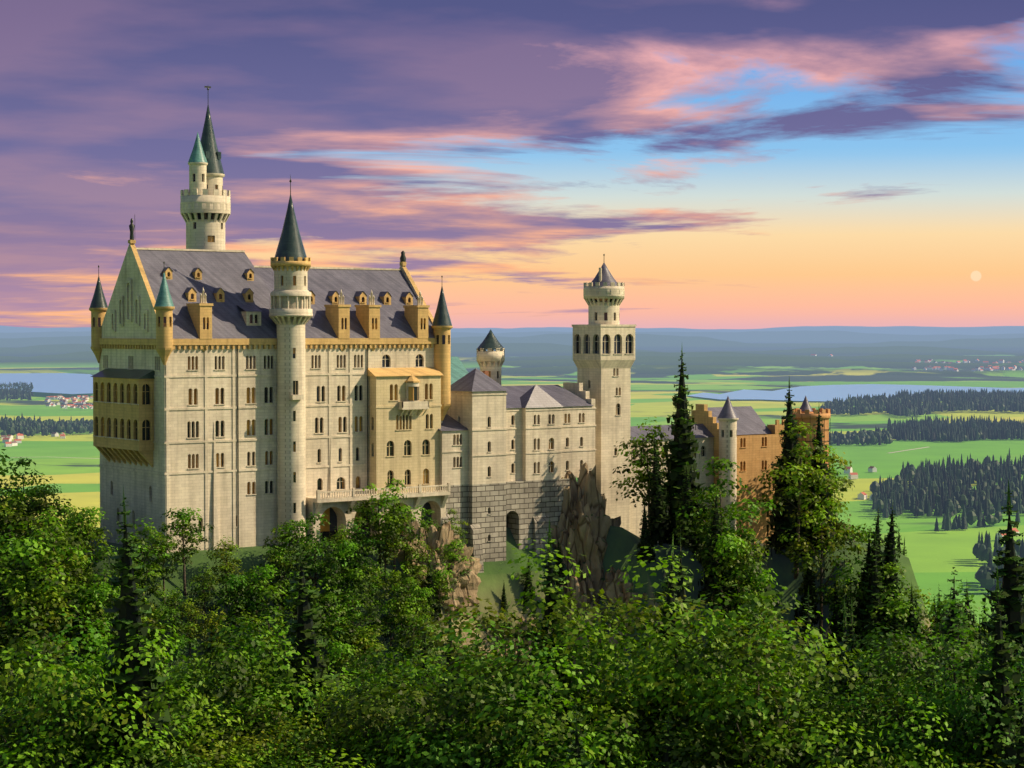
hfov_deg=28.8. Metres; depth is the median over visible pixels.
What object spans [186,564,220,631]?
tree
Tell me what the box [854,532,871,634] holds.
tree
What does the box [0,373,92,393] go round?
lake bannwaldsee
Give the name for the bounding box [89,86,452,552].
castle palas
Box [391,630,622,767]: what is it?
tree
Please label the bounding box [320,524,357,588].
tree
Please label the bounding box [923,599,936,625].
tree
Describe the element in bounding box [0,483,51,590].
tree
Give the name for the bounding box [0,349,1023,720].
terrain
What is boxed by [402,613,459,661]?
tree
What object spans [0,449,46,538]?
tree
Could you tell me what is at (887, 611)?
tree
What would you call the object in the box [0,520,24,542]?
tree
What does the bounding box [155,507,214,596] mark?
tree
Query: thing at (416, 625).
tree
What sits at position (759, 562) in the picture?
tree
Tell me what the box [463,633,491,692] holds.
tree
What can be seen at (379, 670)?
tree
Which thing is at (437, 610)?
tree
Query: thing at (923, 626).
tree
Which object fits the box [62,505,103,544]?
tree
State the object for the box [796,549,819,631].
tree
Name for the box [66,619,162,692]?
tree
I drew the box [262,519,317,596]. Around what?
tree
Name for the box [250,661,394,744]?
tree
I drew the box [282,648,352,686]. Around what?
tree
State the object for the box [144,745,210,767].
tree
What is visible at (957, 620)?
tree
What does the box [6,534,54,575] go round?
tree
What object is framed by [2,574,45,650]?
tree
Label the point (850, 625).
tree
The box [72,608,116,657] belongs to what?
tree
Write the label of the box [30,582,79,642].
tree
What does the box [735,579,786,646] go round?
tree
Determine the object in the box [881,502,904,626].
tree
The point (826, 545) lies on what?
tree
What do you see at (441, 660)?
tree
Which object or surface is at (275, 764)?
tree
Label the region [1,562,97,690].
tree
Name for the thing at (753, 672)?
tree
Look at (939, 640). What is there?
tree
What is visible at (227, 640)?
tree
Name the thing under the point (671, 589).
tree
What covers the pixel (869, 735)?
tree
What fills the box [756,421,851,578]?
tree
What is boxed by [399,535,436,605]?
tree
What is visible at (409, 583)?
tree
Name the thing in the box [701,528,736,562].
tree
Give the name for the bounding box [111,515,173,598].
tree
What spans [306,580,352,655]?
tree
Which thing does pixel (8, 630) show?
tree
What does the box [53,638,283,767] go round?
tree
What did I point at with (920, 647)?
tree
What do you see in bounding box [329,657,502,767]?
tree
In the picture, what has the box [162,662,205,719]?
tree
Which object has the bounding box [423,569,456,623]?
tree
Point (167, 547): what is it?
tree
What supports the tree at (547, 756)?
on the terrain
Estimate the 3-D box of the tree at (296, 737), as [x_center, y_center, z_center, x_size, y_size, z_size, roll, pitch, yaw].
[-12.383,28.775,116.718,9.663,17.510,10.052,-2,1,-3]
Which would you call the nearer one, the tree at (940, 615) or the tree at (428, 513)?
the tree at (428, 513)
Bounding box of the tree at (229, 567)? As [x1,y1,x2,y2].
[203,535,244,607]
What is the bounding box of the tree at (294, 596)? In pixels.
[271,582,325,635]
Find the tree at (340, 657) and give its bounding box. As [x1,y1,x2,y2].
[318,640,374,700]
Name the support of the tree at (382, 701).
on the terrain
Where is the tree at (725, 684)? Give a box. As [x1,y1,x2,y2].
[597,609,808,767]
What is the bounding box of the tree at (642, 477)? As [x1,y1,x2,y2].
[610,417,671,521]
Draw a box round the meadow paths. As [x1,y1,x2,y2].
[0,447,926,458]
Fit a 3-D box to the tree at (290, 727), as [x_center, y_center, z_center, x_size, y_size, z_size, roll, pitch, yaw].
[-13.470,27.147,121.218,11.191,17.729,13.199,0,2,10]
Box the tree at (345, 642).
[334,626,370,671]
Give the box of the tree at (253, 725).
[197,691,286,767]
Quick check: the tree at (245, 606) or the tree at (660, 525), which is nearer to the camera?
the tree at (245, 606)
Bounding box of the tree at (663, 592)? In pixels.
[653,582,686,601]
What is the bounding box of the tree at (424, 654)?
[415,612,438,735]
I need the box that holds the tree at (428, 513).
[418,509,440,542]
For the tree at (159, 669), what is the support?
on the terrain
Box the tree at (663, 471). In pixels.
[650,469,677,516]
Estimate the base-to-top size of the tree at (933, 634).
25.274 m
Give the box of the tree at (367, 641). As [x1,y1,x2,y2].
[345,626,387,687]
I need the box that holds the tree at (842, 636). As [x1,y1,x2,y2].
[821,618,859,660]
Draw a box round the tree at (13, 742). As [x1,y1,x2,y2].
[0,705,34,766]
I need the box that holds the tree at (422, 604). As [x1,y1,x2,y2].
[398,587,436,624]
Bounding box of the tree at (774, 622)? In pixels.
[722,592,781,639]
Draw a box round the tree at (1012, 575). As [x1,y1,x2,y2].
[972,478,1023,760]
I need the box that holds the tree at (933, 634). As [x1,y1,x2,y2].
[928,625,938,660]
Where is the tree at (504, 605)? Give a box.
[501,582,507,612]
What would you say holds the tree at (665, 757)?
on the terrain
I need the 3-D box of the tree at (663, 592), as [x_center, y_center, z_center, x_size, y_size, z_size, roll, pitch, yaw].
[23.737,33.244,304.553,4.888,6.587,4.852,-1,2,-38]
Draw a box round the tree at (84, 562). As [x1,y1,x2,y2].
[71,560,101,603]
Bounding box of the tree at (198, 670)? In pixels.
[186,661,216,690]
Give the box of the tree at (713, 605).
[706,518,725,608]
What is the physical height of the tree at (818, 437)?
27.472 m
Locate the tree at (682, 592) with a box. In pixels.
[662,537,709,735]
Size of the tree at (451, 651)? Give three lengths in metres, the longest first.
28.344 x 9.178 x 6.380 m
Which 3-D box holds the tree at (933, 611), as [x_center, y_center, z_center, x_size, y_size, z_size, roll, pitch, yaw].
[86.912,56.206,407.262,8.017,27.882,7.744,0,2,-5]
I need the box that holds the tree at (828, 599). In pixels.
[813,556,867,632]
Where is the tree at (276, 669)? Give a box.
[159,616,337,767]
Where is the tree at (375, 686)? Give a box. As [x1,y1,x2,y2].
[358,673,397,712]
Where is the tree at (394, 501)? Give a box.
[366,478,428,582]
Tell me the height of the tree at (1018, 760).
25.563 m
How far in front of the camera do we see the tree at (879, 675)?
132.35 m
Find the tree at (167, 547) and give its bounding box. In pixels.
[143,531,184,604]
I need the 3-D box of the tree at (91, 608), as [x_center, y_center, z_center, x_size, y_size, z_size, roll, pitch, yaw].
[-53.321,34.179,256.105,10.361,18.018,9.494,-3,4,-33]
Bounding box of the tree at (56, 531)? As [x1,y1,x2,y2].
[28,527,90,599]
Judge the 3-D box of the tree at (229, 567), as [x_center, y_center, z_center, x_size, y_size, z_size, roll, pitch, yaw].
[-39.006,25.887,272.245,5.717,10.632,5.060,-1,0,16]
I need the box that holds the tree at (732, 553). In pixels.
[698,540,756,593]
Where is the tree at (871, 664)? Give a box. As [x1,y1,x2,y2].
[799,623,978,766]
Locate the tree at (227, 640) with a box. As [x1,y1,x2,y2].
[203,629,250,696]
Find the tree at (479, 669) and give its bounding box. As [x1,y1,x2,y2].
[375,537,655,767]
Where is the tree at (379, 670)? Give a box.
[367,663,393,686]
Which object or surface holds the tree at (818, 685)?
on the terrain
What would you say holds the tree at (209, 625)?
on the terrain
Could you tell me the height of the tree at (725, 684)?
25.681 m
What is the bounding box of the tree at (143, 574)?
[110,550,151,597]
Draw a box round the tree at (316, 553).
[281,512,345,601]
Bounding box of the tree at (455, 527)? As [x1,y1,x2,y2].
[438,508,468,542]
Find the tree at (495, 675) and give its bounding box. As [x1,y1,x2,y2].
[465,643,528,704]
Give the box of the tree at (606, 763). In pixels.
[598,729,711,767]
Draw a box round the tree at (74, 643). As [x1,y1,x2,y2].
[0,612,172,767]
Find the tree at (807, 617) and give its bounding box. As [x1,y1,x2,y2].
[792,586,823,720]
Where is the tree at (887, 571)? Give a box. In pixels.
[840,562,935,640]
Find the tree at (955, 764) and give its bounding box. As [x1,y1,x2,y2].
[795,733,978,767]
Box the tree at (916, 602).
[914,595,923,649]
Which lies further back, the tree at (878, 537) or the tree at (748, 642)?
the tree at (878, 537)
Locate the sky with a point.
(731, 164)
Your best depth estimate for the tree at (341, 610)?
274.53 m
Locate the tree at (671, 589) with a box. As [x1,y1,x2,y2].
[626,541,700,767]
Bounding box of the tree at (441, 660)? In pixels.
[419,644,470,685]
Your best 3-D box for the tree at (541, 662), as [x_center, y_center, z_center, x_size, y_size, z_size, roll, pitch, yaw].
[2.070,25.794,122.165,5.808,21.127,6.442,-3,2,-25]
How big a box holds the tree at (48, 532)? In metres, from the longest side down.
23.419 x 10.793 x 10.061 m
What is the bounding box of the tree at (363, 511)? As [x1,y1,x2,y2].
[346,483,415,581]
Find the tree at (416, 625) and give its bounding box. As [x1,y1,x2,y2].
[382,601,442,671]
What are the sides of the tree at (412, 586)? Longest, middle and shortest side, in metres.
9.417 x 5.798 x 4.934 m
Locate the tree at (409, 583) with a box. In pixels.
[382,565,427,645]
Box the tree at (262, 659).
[228,632,291,696]
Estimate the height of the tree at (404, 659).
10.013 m
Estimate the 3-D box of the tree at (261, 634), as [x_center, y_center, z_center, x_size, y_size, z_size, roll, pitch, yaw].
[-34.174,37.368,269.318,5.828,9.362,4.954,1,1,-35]
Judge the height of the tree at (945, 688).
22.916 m
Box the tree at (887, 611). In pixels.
[881,575,893,638]
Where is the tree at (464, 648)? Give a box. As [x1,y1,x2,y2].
[453,635,475,671]
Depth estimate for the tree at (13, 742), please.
118.55 m
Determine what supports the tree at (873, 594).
on the terrain
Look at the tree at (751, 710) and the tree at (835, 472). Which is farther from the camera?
the tree at (835, 472)
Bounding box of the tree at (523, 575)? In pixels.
[519,567,532,584]
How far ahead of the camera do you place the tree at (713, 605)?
302.09 m
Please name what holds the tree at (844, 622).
on the terrain
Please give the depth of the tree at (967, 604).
396.88 m
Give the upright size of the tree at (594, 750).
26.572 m
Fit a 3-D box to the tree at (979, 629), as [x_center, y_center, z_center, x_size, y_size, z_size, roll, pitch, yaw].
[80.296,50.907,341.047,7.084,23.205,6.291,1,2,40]
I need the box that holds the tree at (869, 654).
[855,643,883,674]
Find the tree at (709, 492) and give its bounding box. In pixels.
[671,457,781,564]
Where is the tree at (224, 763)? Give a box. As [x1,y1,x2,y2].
[131,697,275,767]
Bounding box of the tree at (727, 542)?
[697,531,771,620]
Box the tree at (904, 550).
[902,538,906,555]
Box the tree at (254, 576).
[230,564,284,626]
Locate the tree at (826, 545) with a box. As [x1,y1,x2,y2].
[772,496,866,642]
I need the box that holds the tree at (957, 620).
[935,558,970,764]
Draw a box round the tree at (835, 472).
[772,441,851,508]
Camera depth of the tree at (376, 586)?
280.85 m
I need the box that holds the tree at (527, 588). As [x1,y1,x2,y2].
[523,559,534,607]
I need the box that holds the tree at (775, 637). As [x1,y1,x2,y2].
[758,629,799,673]
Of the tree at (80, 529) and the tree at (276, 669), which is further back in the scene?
the tree at (80, 529)
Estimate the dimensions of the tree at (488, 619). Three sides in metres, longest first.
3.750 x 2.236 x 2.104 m
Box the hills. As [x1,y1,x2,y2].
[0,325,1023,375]
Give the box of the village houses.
[1,354,1023,539]
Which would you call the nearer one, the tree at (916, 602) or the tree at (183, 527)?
the tree at (183, 527)
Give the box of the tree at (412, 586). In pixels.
[392,566,426,608]
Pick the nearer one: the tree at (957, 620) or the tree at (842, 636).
the tree at (957, 620)
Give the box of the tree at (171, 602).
[162,586,187,633]
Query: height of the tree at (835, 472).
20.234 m
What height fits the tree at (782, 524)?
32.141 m
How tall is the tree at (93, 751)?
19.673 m
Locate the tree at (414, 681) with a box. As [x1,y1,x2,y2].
[296,644,451,767]
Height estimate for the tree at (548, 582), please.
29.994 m
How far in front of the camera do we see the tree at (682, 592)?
131.06 m
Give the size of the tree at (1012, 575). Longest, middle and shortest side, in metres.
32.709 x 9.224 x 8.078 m
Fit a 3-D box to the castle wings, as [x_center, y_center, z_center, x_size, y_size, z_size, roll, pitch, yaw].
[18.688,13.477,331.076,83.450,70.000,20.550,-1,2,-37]
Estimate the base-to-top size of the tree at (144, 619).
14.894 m
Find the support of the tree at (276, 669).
on the terrain
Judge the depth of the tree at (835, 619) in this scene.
322.82 m
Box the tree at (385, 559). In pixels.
[369,523,409,584]
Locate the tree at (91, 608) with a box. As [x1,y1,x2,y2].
[53,582,119,663]
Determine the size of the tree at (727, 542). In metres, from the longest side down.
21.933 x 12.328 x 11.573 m
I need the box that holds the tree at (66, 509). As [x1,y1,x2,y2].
[35,497,86,570]
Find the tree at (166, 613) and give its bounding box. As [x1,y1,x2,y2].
[146,606,199,676]
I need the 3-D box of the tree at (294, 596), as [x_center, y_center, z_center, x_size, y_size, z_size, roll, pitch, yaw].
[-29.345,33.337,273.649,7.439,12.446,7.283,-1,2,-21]
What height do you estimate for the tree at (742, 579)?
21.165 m
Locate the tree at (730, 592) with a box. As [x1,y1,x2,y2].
[717,552,736,631]
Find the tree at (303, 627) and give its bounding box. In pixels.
[269,538,350,765]
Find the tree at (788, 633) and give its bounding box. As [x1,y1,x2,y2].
[778,620,793,671]
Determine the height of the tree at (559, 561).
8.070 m
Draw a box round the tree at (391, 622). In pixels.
[366,598,409,661]
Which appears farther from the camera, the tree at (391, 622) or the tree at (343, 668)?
the tree at (391, 622)
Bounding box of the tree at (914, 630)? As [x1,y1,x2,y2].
[909,626,918,655]
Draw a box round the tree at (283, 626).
[226,585,318,666]
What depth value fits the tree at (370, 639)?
276.55 m
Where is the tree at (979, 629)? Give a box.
[977,618,984,643]
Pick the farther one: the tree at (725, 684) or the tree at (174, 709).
the tree at (174, 709)
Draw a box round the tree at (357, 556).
[331,538,372,609]
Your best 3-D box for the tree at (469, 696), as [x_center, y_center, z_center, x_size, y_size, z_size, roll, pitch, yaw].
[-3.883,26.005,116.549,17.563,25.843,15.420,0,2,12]
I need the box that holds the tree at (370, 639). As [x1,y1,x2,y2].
[349,629,384,661]
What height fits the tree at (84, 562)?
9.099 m
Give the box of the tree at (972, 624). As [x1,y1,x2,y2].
[967,610,978,659]
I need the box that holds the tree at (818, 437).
[801,407,837,556]
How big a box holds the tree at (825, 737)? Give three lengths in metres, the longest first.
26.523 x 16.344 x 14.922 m
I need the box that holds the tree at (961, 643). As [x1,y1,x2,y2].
[958,623,968,680]
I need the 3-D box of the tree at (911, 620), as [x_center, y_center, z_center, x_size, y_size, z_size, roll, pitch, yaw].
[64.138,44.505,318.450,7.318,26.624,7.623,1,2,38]
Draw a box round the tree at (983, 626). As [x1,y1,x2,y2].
[979,603,987,644]
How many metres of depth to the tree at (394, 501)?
286.72 m
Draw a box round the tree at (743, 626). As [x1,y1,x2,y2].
[717,591,778,659]
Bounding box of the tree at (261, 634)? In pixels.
[242,625,279,664]
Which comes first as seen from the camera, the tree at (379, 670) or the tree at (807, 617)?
the tree at (379, 670)
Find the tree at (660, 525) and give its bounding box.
[646,437,672,546]
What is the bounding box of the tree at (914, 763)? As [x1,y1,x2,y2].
[843,697,1011,767]
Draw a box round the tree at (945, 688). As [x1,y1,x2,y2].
[888,664,987,760]
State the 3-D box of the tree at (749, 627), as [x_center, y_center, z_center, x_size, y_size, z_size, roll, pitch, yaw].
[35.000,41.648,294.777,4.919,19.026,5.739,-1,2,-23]
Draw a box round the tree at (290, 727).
[220,673,377,767]
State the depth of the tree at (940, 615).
336.10 m
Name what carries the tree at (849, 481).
on the terrain
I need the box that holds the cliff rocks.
[246,462,668,691]
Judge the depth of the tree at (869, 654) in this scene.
316.62 m
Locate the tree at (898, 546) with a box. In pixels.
[896,529,903,554]
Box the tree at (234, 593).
[213,573,263,646]
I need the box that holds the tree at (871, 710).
[747,640,966,767]
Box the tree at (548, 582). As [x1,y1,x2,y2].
[522,519,587,765]
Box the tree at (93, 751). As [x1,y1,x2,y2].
[14,686,197,767]
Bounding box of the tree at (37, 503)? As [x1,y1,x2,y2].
[18,479,75,541]
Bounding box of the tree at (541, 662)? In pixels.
[528,642,564,751]
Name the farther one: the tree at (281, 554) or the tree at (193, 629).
the tree at (281, 554)
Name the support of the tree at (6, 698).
on the terrain
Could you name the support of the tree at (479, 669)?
on the terrain
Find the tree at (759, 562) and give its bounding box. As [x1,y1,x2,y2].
[716,523,771,600]
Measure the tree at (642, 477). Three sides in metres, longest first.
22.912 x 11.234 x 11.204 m
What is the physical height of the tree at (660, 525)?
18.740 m
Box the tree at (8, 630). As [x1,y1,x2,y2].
[0,566,84,700]
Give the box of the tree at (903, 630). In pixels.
[883,618,905,692]
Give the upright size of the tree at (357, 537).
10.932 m
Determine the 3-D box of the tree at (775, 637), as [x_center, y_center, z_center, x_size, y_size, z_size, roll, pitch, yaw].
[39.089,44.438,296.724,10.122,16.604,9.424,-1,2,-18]
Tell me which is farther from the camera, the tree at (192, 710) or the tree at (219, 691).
the tree at (192, 710)
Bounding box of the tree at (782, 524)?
[763,378,814,561]
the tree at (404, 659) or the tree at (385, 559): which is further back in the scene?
the tree at (385, 559)
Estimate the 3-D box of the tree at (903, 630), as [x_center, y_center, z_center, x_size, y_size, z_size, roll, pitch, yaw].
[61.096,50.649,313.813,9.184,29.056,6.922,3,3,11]
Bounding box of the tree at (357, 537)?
[332,518,383,563]
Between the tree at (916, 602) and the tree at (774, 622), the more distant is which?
the tree at (916, 602)
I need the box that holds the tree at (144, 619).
[96,583,183,650]
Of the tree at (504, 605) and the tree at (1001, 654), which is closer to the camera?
the tree at (1001, 654)
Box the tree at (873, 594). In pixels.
[855,532,888,698]
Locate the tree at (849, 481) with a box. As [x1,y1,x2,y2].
[829,454,854,516]
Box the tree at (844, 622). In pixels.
[824,598,849,705]
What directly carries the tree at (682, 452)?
on the terrain
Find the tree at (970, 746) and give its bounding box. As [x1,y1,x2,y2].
[916,722,1019,767]
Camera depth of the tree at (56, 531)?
264.10 m
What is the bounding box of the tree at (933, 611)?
[930,596,936,626]
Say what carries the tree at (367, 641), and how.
on the terrain
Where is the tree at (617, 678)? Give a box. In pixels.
[575,666,640,767]
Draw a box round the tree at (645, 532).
[636,501,655,564]
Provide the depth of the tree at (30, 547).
255.54 m
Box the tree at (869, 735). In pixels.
[761,685,930,767]
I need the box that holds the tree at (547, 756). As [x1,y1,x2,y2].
[539,724,559,767]
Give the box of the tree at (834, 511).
[830,506,847,536]
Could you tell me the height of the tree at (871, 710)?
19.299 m
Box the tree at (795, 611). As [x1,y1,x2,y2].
[794,598,798,627]
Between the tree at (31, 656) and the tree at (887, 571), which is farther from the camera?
the tree at (887, 571)
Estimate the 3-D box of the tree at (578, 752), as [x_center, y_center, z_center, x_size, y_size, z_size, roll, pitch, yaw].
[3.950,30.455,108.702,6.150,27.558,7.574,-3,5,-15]
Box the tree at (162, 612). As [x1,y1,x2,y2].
[145,591,185,659]
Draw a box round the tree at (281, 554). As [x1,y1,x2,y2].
[257,545,299,619]
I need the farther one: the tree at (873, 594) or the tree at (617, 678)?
the tree at (873, 594)
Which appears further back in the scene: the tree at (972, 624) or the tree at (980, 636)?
the tree at (972, 624)
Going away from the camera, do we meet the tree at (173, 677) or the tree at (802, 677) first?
the tree at (802, 677)
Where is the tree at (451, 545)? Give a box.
[434,539,473,582]
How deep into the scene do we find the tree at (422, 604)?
284.17 m
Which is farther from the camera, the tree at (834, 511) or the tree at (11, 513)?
the tree at (834, 511)
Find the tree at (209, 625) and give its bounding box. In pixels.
[196,605,233,661]
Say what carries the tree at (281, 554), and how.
on the terrain
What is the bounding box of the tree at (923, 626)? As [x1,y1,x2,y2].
[859,585,965,659]
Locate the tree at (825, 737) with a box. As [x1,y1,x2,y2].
[791,710,897,767]
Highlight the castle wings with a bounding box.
[438,254,830,572]
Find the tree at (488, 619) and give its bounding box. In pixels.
[483,614,491,634]
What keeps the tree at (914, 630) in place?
on the terrain
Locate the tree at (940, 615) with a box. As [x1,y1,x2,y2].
[933,588,945,634]
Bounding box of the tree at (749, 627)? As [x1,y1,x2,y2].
[739,611,753,658]
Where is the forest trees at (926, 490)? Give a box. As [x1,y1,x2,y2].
[0,382,1023,590]
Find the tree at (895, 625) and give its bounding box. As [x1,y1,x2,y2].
[889,596,901,649]
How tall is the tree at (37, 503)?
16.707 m
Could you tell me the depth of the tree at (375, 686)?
270.62 m
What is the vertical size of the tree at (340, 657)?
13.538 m
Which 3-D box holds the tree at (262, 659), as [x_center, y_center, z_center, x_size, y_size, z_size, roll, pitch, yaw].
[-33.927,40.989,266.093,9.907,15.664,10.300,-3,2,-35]
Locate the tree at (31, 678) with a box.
[0,621,208,767]
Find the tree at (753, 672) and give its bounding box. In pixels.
[741,621,759,677]
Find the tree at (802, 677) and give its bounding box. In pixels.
[708,633,869,767]
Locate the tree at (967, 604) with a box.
[961,582,977,631]
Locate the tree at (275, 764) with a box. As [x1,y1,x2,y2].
[249,755,330,767]
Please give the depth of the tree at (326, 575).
277.02 m
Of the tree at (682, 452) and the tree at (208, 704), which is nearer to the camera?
the tree at (208, 704)
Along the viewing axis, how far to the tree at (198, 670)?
261.15 m
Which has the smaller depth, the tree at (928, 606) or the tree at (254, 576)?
the tree at (254, 576)
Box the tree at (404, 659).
[390,648,420,678]
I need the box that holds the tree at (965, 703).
[854,583,1023,767]
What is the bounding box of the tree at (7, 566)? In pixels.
[0,558,44,637]
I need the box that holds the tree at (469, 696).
[315,610,584,767]
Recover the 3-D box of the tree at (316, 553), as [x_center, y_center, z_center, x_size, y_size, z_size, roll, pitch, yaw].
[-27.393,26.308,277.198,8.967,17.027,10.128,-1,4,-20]
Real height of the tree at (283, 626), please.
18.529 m
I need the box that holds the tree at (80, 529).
[53,506,111,576]
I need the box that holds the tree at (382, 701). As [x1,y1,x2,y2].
[357,690,397,717]
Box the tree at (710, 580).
[697,489,727,604]
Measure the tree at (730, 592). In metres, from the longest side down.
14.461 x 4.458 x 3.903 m
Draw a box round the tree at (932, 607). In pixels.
[918,596,987,679]
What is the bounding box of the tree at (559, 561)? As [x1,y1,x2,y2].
[553,538,566,587]
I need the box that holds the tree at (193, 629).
[171,598,207,662]
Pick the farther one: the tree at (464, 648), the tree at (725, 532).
the tree at (725, 532)
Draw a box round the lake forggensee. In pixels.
[688,384,1023,401]
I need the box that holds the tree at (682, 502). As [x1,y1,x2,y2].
[673,463,698,552]
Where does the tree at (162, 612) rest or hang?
on the terrain
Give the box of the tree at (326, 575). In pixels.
[307,543,374,633]
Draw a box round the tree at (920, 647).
[811,633,1019,759]
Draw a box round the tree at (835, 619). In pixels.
[824,577,849,674]
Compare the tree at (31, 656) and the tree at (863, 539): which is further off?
the tree at (863, 539)
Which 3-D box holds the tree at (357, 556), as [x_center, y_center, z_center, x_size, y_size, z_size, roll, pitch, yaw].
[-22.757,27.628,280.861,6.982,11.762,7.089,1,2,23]
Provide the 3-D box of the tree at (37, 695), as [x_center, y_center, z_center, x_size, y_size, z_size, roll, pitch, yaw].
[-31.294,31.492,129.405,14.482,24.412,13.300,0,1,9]
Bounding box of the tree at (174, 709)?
[162,693,192,727]
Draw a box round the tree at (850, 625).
[830,600,871,728]
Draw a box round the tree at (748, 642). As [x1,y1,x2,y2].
[727,626,767,658]
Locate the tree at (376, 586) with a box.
[345,545,391,629]
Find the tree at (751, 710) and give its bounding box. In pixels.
[618,583,886,767]
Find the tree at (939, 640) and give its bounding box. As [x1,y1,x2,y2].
[934,618,944,669]
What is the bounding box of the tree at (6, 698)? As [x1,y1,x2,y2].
[0,691,27,710]
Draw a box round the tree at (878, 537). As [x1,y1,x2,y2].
[853,507,890,638]
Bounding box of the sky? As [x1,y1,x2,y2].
[0,0,1023,328]
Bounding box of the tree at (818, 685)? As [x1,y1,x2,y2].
[729,638,959,731]
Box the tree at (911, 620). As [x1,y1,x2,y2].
[904,581,924,646]
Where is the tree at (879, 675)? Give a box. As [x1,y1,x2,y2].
[835,654,930,698]
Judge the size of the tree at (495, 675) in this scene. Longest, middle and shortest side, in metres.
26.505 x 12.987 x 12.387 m
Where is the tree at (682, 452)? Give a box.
[661,350,706,561]
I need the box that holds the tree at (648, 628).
[538,546,834,767]
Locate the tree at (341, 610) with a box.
[313,584,364,677]
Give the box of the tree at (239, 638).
[208,635,264,702]
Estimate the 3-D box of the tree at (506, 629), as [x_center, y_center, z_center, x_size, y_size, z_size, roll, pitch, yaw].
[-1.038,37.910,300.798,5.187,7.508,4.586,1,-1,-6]
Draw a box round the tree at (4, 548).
[0,532,43,620]
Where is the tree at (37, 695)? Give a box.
[0,681,65,759]
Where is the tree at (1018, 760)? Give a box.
[1000,698,1023,767]
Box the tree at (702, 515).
[694,489,725,555]
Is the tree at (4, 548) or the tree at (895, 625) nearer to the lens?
the tree at (4, 548)
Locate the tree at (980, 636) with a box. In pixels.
[974,623,983,678]
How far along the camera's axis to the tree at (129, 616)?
115.91 m
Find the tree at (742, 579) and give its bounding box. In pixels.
[719,567,781,628]
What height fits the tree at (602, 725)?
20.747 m
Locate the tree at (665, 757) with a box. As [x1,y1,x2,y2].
[651,700,680,767]
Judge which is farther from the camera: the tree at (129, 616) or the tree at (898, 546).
the tree at (898, 546)
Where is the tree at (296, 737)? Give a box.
[232,723,355,767]
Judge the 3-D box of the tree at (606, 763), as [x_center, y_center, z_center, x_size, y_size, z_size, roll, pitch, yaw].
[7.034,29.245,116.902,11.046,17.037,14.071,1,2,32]
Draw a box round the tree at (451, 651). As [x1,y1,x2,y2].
[435,607,464,709]
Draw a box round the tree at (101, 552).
[67,545,144,631]
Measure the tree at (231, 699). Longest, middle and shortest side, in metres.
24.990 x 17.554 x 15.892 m
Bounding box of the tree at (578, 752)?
[562,705,592,767]
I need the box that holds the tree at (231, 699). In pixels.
[181,654,332,762]
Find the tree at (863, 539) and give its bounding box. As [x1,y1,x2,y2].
[842,523,883,544]
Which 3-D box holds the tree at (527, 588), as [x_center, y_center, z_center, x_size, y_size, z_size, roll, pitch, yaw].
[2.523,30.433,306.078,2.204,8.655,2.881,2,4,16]
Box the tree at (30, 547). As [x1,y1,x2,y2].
[0,535,99,661]
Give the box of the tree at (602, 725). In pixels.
[497,675,638,767]
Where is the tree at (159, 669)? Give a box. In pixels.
[150,648,174,708]
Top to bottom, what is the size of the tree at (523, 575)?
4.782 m
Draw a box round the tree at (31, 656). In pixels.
[0,635,55,698]
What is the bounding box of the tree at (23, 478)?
[0,457,61,538]
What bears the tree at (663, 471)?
on the terrain
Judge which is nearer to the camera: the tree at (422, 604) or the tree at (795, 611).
the tree at (422, 604)
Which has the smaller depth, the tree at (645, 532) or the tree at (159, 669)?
the tree at (159, 669)
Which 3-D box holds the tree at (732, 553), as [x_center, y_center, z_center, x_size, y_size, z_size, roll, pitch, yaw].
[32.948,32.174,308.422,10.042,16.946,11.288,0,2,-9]
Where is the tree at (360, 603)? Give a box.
[317,568,384,666]
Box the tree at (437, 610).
[422,556,440,621]
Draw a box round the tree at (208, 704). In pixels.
[196,665,221,718]
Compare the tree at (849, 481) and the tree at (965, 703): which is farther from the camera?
the tree at (849, 481)
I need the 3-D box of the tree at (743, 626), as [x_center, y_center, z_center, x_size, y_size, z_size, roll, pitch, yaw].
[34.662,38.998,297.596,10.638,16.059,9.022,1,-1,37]
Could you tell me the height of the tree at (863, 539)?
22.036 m
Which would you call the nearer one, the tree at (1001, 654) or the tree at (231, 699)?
the tree at (1001, 654)
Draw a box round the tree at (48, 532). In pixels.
[10,506,97,602]
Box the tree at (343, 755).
[307,749,375,767]
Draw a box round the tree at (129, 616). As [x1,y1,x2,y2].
[83,487,184,767]
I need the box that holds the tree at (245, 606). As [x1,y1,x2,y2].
[228,583,265,628]
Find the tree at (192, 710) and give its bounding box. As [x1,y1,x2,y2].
[179,694,204,725]
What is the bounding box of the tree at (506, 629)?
[495,610,519,641]
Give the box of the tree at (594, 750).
[449,644,658,767]
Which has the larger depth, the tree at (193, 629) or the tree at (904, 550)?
the tree at (904, 550)
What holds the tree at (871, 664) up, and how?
on the terrain
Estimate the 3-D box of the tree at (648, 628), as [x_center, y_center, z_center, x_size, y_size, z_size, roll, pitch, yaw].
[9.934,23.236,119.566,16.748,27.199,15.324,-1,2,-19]
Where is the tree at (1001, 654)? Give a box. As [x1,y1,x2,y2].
[973,567,1021,767]
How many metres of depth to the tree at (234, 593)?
268.14 m
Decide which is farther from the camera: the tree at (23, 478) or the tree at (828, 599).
the tree at (828, 599)

